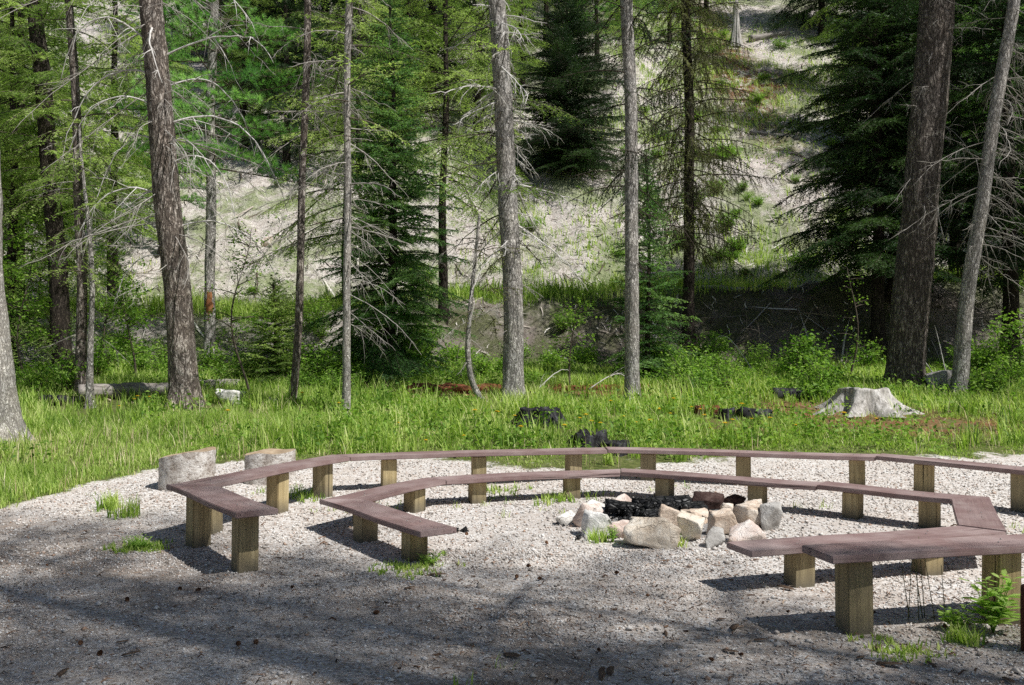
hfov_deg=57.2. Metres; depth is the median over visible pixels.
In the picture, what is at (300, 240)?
conifer tree
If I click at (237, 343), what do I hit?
dead brush
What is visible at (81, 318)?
conifer tree
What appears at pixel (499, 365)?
shrub
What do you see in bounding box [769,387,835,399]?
fallen log
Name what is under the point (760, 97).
shrub
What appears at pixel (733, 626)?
bark flake
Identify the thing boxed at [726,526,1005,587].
bench
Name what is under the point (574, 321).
sapling
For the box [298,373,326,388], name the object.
shrub
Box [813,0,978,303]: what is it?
fir tree
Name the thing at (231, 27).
fir tree
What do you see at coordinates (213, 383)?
fallen log
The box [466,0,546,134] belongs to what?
fir tree
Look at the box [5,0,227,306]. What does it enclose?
fir tree
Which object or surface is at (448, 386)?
rotten log
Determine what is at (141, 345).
shrub
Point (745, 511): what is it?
rock
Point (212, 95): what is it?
pine tree
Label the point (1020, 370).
shrub
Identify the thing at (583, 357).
shrub
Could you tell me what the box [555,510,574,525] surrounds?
rock
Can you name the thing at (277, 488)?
bench
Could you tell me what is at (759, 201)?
shrub
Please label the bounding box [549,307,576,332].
shrub
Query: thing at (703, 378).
shrub
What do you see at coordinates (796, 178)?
shrub
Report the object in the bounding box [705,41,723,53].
shrub
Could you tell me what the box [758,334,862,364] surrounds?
dead brush
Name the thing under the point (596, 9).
pine tree
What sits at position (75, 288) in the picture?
sapling
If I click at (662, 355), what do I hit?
shrub
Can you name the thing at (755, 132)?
fallen log
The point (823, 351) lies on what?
shrub
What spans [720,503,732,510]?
rock
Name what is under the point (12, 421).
conifer tree
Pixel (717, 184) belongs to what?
shrub
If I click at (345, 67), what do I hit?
conifer tree
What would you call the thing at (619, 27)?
fir tree
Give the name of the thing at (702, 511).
rock
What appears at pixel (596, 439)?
stump
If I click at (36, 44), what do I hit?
conifer tree
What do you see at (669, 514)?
rock
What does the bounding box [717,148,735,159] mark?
shrub
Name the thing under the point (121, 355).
shrub
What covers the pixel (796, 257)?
shrub
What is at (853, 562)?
bench
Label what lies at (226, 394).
rock
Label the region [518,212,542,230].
shrub
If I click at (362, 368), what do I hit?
shrub
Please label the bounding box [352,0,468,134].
fir tree
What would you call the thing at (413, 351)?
shrub
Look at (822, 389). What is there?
shrub
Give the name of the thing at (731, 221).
shrub
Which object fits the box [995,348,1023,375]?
shrub
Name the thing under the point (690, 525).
rock
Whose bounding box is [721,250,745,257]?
shrub
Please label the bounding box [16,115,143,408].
conifer tree
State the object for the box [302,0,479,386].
fir tree
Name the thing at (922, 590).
dry stalks
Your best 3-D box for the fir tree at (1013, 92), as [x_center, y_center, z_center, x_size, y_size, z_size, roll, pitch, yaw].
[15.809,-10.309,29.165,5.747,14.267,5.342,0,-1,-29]
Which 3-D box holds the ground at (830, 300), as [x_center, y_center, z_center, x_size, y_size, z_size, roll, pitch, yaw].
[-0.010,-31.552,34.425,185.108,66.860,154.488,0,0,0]
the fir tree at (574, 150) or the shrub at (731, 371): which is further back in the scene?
the fir tree at (574, 150)
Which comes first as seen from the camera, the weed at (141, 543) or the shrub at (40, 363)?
the weed at (141, 543)
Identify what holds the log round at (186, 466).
on the ground at (830, 300)
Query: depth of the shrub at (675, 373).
17.60 m
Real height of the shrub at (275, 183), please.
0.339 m
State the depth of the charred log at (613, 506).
8.70 m
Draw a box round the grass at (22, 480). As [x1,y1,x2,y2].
[0,12,1023,684]
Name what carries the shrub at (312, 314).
on the ground at (830, 300)
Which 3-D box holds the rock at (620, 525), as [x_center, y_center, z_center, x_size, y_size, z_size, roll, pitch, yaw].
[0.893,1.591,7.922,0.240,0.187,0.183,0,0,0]
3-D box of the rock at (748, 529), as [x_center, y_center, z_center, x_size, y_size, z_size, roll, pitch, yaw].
[1.930,1.583,7.737,0.324,0.221,0.227,0,0,0]
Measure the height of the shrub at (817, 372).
0.889 m
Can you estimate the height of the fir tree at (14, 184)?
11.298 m
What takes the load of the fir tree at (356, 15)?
on the ground at (830, 300)
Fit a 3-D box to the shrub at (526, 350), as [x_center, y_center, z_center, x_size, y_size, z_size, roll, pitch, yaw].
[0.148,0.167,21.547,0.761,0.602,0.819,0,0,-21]
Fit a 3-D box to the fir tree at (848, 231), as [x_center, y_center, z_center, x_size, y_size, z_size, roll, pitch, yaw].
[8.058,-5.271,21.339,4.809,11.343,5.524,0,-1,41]
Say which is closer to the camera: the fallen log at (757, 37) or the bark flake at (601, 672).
the bark flake at (601, 672)
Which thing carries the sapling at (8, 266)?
on the ground at (830, 300)
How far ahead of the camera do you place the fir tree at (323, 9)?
47.07 m
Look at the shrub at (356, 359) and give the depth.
19.52 m
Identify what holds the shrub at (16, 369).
on the ground at (830, 300)
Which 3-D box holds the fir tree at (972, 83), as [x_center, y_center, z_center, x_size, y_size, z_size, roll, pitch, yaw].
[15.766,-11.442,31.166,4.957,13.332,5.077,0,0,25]
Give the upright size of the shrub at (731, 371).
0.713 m
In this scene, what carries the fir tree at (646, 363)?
on the ground at (830, 300)
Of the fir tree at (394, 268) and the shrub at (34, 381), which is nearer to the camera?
the shrub at (34, 381)
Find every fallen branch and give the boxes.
[534,369,568,392]
[589,367,623,389]
[715,335,751,368]
[935,328,945,369]
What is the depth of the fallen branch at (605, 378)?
16.71 m
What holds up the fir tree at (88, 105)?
on the ground at (830, 300)
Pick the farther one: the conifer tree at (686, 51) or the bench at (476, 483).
the conifer tree at (686, 51)
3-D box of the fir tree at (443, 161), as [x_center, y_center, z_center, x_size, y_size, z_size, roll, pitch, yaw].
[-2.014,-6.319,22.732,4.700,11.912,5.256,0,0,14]
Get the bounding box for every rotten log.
[407,382,500,393]
[545,384,670,391]
[693,405,719,414]
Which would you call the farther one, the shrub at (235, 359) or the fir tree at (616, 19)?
the fir tree at (616, 19)
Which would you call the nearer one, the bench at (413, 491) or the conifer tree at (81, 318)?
the bench at (413, 491)
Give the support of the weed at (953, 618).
on the ground at (830, 300)
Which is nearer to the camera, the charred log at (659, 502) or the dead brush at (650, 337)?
the charred log at (659, 502)
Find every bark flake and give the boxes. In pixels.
[56,667,68,675]
[121,651,140,655]
[503,652,520,656]
[598,667,604,680]
[606,666,613,674]
[729,624,738,629]
[776,585,794,589]
[876,662,902,664]
[1002,676,1014,682]
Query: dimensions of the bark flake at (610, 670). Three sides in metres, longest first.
0.113 x 0.039 x 0.013 m
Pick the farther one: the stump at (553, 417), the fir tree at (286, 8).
the fir tree at (286, 8)
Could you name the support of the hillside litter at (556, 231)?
on the ground at (830, 300)
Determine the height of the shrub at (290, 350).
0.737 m
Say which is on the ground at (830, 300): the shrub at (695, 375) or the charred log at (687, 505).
the shrub at (695, 375)
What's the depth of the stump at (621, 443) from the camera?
11.96 m
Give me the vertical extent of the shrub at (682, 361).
0.863 m
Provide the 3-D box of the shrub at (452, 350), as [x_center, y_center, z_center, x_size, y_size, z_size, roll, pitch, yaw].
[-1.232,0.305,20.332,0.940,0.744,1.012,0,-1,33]
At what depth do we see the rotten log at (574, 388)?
17.11 m
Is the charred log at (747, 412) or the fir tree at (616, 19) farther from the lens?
the fir tree at (616, 19)
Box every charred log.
[605,499,644,512]
[631,497,672,507]
[636,495,690,503]
[639,508,658,517]
[673,503,707,508]
[679,501,704,510]
[736,406,772,420]
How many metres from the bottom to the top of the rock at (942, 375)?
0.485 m
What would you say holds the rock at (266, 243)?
on the ground at (830, 300)
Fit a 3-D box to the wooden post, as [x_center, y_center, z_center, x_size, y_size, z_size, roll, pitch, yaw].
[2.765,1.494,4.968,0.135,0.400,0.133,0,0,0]
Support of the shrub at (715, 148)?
on the ground at (830, 300)
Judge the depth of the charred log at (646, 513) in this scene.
8.47 m
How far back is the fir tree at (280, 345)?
17.86 m
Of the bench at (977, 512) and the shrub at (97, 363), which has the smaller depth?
the bench at (977, 512)
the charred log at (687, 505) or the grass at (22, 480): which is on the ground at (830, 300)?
the grass at (22, 480)
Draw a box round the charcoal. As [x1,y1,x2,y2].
[456,501,803,540]
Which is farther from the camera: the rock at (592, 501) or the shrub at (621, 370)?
the shrub at (621, 370)
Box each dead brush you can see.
[156,343,244,364]
[196,318,318,353]
[437,337,501,369]
[603,325,691,348]
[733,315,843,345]
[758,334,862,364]
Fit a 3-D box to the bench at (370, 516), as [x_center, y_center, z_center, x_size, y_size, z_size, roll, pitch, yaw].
[-1.046,1.570,7.576,0.313,0.418,1.778,0,-1,-35]
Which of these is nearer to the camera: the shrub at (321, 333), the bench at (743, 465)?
the bench at (743, 465)
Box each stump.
[508,406,568,428]
[562,429,607,447]
[599,439,631,456]
[715,407,737,421]
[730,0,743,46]
[813,387,923,417]
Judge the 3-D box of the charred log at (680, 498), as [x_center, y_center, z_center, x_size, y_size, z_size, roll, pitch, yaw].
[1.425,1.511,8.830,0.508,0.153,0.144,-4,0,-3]
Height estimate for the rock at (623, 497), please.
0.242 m
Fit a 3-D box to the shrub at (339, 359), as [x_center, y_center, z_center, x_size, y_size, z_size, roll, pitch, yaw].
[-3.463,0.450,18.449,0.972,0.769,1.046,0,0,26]
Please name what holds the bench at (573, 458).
on the ground at (830, 300)
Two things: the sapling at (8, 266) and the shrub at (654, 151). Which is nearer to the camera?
the sapling at (8, 266)
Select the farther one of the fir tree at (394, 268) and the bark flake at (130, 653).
the fir tree at (394, 268)
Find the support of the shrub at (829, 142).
on the ground at (830, 300)
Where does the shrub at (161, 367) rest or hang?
on the ground at (830, 300)
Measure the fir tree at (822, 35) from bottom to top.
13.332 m
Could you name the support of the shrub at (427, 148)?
on the ground at (830, 300)
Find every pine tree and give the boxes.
[94,0,229,257]
[97,0,339,369]
[571,0,633,61]
[637,1,700,44]
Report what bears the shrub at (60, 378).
on the ground at (830, 300)
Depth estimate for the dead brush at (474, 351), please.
19.70 m
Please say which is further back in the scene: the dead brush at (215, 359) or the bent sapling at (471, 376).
the dead brush at (215, 359)
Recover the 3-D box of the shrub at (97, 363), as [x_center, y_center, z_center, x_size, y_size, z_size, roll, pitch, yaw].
[-8.428,0.292,19.121,1.074,0.983,1.004,0,0,-8]
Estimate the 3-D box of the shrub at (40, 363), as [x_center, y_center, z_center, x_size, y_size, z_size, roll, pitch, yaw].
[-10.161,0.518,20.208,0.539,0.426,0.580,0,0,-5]
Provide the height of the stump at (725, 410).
0.242 m
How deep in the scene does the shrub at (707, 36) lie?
43.11 m
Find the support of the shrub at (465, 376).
on the ground at (830, 300)
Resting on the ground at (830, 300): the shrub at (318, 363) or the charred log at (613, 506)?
the shrub at (318, 363)
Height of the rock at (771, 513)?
0.285 m
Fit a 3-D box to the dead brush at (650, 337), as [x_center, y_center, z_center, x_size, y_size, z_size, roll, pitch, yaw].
[3.171,-0.210,21.666,2.218,0.776,2.032,0,0,-12]
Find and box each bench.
[166,483,277,572]
[176,455,349,534]
[319,499,456,562]
[321,477,445,516]
[338,447,606,485]
[431,469,619,503]
[605,447,878,485]
[621,468,822,503]
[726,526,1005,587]
[802,534,1023,634]
[817,481,983,527]
[876,453,1023,512]
[951,497,1006,534]
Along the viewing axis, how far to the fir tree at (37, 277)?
25.44 m
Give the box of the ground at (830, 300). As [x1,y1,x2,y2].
[0,0,1023,684]
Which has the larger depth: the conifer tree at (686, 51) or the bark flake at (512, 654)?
the conifer tree at (686, 51)
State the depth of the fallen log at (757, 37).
43.52 m
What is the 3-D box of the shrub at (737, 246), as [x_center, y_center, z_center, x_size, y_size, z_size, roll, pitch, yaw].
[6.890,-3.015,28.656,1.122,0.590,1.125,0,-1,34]
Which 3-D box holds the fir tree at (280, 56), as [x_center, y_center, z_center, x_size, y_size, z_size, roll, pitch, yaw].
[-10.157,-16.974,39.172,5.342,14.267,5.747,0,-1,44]
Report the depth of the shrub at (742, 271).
27.22 m
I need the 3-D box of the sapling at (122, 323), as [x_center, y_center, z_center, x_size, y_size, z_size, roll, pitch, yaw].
[-8.694,-0.749,20.217,1.886,3.001,1.454,0,-1,44]
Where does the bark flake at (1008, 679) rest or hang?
on the ground at (830, 300)
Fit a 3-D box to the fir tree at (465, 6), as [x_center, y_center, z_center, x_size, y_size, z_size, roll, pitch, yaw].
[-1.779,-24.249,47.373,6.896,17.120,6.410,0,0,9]
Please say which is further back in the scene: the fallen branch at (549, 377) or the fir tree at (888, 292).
the fir tree at (888, 292)
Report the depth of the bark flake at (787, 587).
6.26 m
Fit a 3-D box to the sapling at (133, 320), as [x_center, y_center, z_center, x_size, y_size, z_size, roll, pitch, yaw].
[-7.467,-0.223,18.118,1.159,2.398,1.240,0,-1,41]
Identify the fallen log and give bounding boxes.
[38,395,81,405]
[78,382,167,399]
[199,379,240,390]
[748,30,789,41]
[749,130,798,139]
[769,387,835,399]
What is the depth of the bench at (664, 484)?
9.27 m
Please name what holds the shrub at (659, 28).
on the ground at (830, 300)
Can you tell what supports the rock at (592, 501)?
on the ground at (830, 300)
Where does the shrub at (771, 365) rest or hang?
on the ground at (830, 300)
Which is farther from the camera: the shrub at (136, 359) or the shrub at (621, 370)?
the shrub at (136, 359)
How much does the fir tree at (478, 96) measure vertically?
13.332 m
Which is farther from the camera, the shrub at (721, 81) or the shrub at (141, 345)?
the shrub at (721, 81)
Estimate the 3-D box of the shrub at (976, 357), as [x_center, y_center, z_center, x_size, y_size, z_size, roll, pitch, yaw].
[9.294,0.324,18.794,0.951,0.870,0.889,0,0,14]
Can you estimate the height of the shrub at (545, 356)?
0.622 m
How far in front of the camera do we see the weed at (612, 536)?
7.71 m
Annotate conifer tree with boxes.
[0,0,149,395]
[0,0,179,377]
[0,0,287,409]
[0,169,35,443]
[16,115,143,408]
[231,0,396,403]
[270,0,427,413]
[413,0,589,404]
[546,0,699,401]
[603,0,786,353]
[826,0,993,389]
[889,0,1023,393]
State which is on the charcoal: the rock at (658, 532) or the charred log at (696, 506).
the charred log at (696, 506)
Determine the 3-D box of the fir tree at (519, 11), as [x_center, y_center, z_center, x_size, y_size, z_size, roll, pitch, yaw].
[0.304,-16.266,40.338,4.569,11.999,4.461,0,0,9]
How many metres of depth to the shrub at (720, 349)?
20.15 m
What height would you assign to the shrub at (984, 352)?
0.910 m
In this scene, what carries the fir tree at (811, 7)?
on the ground at (830, 300)
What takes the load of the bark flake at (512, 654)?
on the ground at (830, 300)
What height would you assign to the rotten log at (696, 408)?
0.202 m
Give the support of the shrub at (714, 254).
on the ground at (830, 300)
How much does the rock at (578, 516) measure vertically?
0.277 m
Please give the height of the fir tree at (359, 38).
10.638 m
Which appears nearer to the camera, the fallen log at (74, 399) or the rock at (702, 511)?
the rock at (702, 511)
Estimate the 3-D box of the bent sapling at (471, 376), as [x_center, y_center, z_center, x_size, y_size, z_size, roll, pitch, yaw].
[-0.546,-0.491,15.591,1.808,3.630,1.372,0,0,0]
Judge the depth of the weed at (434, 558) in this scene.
6.98 m
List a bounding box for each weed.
[120,533,156,547]
[417,549,446,563]
[606,524,617,542]
[938,603,975,628]
[959,568,1023,632]
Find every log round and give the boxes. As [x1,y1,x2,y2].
[158,446,215,491]
[244,448,295,485]
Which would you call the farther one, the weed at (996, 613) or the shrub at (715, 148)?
the shrub at (715, 148)
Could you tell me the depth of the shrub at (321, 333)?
21.93 m
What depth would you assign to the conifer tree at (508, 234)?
15.88 m
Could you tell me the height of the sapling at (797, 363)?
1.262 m
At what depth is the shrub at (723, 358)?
18.91 m
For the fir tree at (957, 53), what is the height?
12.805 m
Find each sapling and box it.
[2,208,55,314]
[4,241,73,379]
[5,171,104,323]
[73,238,155,360]
[95,274,163,373]
[192,225,271,397]
[429,204,532,402]
[542,297,603,383]
[769,328,821,382]
[834,268,870,375]
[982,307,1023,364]
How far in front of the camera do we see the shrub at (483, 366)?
19.12 m
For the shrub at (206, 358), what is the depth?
20.17 m
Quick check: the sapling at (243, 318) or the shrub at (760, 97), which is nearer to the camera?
the sapling at (243, 318)
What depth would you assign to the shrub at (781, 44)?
42.68 m
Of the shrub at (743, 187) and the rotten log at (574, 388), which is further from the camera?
the shrub at (743, 187)
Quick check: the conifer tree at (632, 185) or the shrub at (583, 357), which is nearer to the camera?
the conifer tree at (632, 185)
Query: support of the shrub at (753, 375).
on the ground at (830, 300)
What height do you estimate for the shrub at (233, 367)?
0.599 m
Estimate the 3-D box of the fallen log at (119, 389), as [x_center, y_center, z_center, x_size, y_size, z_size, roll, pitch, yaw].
[-6.647,0.838,16.205,1.552,0.303,0.346,-1,0,-23]
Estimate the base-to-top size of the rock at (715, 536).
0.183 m
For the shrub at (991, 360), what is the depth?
18.58 m
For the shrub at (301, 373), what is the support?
on the ground at (830, 300)
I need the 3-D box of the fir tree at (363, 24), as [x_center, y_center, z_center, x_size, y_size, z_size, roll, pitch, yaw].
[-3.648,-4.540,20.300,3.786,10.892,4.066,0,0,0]
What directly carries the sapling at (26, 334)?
on the ground at (830, 300)
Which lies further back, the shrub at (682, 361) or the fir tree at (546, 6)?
the fir tree at (546, 6)
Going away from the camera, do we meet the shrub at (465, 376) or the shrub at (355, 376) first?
the shrub at (355, 376)
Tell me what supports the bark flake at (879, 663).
on the ground at (830, 300)
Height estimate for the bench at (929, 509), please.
0.433 m
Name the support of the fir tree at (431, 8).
on the ground at (830, 300)
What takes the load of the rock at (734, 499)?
on the ground at (830, 300)
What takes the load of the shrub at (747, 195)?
on the ground at (830, 300)
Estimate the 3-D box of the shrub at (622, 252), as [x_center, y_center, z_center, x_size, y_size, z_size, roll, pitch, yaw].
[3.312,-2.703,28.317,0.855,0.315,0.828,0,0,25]
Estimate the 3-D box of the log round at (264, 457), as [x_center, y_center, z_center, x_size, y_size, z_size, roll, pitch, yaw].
[-2.728,1.407,10.587,0.574,0.404,0.487,0,0,-17]
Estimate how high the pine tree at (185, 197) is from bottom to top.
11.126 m
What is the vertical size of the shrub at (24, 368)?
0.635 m
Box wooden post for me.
[1020,584,1023,651]
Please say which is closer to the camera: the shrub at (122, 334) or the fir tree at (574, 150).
the shrub at (122, 334)
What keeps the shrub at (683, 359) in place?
on the ground at (830, 300)
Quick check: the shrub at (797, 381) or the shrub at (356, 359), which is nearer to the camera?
the shrub at (797, 381)
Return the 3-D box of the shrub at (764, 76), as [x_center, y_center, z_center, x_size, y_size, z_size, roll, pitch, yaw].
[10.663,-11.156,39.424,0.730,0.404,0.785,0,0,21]
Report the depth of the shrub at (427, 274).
27.49 m
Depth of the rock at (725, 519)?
7.97 m
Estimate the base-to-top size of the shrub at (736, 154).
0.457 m
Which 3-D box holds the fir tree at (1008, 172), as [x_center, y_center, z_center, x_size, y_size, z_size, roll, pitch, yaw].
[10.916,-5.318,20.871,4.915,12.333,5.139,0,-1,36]
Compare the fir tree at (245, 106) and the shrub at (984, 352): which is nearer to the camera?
the shrub at (984, 352)
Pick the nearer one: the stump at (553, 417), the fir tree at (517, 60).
the stump at (553, 417)
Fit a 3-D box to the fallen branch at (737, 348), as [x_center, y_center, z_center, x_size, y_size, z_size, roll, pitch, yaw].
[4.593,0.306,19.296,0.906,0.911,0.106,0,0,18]
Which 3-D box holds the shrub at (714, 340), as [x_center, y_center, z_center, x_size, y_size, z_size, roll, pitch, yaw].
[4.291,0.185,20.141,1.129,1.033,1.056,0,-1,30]
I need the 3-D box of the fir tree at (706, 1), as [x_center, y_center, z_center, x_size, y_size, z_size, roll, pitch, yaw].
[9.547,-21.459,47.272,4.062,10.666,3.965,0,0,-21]
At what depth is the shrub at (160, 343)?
21.18 m
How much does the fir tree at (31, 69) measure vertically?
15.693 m
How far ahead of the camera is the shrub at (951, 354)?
20.18 m
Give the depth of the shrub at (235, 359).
20.08 m
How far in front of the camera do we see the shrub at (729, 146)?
33.32 m
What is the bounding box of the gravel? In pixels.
[0,459,1023,684]
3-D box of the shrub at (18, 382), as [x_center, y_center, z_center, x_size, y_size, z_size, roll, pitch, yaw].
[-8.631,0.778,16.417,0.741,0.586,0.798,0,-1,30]
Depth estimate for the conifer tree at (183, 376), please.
15.34 m
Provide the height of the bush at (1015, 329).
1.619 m
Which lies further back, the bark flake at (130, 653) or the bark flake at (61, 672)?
the bark flake at (130, 653)
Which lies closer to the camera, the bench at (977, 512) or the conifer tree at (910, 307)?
the bench at (977, 512)
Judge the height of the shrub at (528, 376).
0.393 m
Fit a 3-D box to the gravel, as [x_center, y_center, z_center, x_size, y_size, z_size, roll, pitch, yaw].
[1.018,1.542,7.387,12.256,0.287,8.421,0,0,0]
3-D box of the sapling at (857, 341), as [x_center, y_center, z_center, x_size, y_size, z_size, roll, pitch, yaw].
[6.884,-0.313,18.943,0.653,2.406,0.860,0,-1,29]
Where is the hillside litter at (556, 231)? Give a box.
[6,7,1023,371]
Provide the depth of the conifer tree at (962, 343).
16.50 m
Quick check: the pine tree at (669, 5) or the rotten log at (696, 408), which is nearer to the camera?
the rotten log at (696, 408)
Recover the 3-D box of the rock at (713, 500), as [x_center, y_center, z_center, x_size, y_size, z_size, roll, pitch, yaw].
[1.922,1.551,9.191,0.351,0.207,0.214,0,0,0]
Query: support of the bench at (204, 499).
on the ground at (830, 300)
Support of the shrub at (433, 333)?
on the ground at (830, 300)
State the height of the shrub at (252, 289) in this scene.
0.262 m
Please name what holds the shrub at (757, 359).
on the ground at (830, 300)
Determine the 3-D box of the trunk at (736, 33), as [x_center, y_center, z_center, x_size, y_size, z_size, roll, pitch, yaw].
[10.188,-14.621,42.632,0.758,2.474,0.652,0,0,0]
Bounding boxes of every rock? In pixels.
[215,388,246,405]
[261,236,272,245]
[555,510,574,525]
[573,503,602,526]
[581,509,611,537]
[587,499,609,514]
[607,520,628,537]
[615,494,631,501]
[623,517,680,548]
[658,504,679,526]
[677,510,704,540]
[680,508,708,523]
[692,491,724,508]
[705,526,724,547]
[706,508,737,534]
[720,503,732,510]
[723,494,745,506]
[728,519,765,541]
[733,499,761,527]
[760,501,782,530]
[924,370,951,390]
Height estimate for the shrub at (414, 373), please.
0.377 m
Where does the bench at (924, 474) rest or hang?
on the ground at (830, 300)
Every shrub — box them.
[14,359,65,392]
[14,360,34,379]
[14,363,37,381]
[15,371,31,394]
[29,357,51,371]
[30,348,94,394]
[69,334,125,377]
[94,327,138,349]
[94,332,145,366]
[119,343,160,372]
[122,336,153,360]
[138,345,167,373]
[147,334,167,360]
[196,342,241,370]
[204,356,253,378]
[214,350,264,368]
[246,285,260,292]
[263,342,313,359]
[267,178,284,185]
[277,367,319,385]
[287,338,336,379]
[288,293,335,328]
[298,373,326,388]
[305,317,334,339]
[319,347,361,375]
[321,363,366,393]
[328,349,364,365]
[330,359,381,384]
[381,327,435,376]
[395,365,424,380]
[409,328,437,360]
[415,141,434,152]
[419,266,437,280]
[422,322,441,346]
[430,343,481,359]
[437,340,476,366]
[446,358,480,383]
[452,349,502,375]
[492,354,502,371]
[499,337,538,358]
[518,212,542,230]
[524,368,548,384]
[529,345,575,368]
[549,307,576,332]
[558,341,609,368]
[607,356,642,376]
[612,249,624,255]
[640,332,690,375]
[645,144,666,156]
[653,364,710,383]
[655,24,676,38]
[660,363,736,392]
[661,343,727,376]
[669,356,694,370]
[677,369,720,385]
[678,332,729,364]
[685,327,739,362]
[691,348,738,371]
[692,29,718,42]
[696,354,755,390]
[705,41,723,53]
[706,244,730,259]
[707,177,728,192]
[710,144,725,152]
[713,141,736,151]
[714,77,728,87]
[714,208,744,227]
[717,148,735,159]
[718,28,730,37]
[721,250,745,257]
[724,145,743,156]
[727,235,757,250]
[730,340,775,368]
[737,191,755,199]
[737,267,750,274]
[737,368,767,381]
[738,180,749,189]
[747,91,765,101]
[747,196,766,204]
[754,356,782,373]
[758,71,772,80]
[770,36,793,48]
[773,334,824,376]
[779,251,812,263]
[786,368,841,385]
[787,335,833,368]
[788,174,801,181]
[792,379,843,400]
[794,348,855,389]
[820,136,841,145]
[845,337,886,367]
[931,361,952,369]
[939,334,1003,366]
[946,346,972,363]
[969,361,1023,396]
[970,339,1004,376]
[979,353,1014,373]
[984,351,1023,383]
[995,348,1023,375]
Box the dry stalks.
[901,536,944,620]
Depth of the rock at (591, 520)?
7.89 m
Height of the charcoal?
0.249 m
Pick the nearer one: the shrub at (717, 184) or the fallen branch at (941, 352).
the fallen branch at (941, 352)
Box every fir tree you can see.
[0,0,157,324]
[0,1,74,287]
[0,2,100,187]
[0,3,119,368]
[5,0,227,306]
[165,0,282,59]
[184,0,299,150]
[209,0,341,100]
[217,277,324,382]
[223,0,369,85]
[227,0,352,167]
[245,0,425,336]
[299,0,414,174]
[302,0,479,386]
[311,0,366,29]
[315,0,418,45]
[338,0,540,324]
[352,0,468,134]
[361,0,492,99]
[422,0,538,133]
[425,0,509,16]
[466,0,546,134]
[475,0,551,95]
[483,0,642,182]
[506,0,591,37]
[569,0,653,28]
[589,0,658,63]
[596,149,708,382]
[691,0,734,18]
[758,0,997,358]
[763,0,865,37]
[793,0,893,94]
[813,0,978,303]
[826,6,966,102]
[833,0,1023,281]
[881,0,1023,361]
[943,5,1023,231]
[947,0,1016,166]
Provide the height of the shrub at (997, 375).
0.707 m
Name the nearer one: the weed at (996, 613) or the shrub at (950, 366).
the weed at (996, 613)
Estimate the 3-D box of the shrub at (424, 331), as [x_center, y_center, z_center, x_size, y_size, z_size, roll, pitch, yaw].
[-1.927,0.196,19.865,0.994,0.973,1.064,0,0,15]
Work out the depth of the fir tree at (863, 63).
34.16 m
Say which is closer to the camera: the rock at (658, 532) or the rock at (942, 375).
the rock at (658, 532)
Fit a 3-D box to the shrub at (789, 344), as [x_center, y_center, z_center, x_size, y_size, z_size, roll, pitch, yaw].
[5.666,0.284,18.732,1.031,0.943,0.964,0,0,2]
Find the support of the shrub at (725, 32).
on the ground at (830, 300)
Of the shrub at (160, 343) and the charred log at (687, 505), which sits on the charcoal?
the charred log at (687, 505)
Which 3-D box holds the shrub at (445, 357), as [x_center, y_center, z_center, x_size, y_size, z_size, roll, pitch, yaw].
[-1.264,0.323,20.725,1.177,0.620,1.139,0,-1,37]
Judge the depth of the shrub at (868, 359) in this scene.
20.03 m

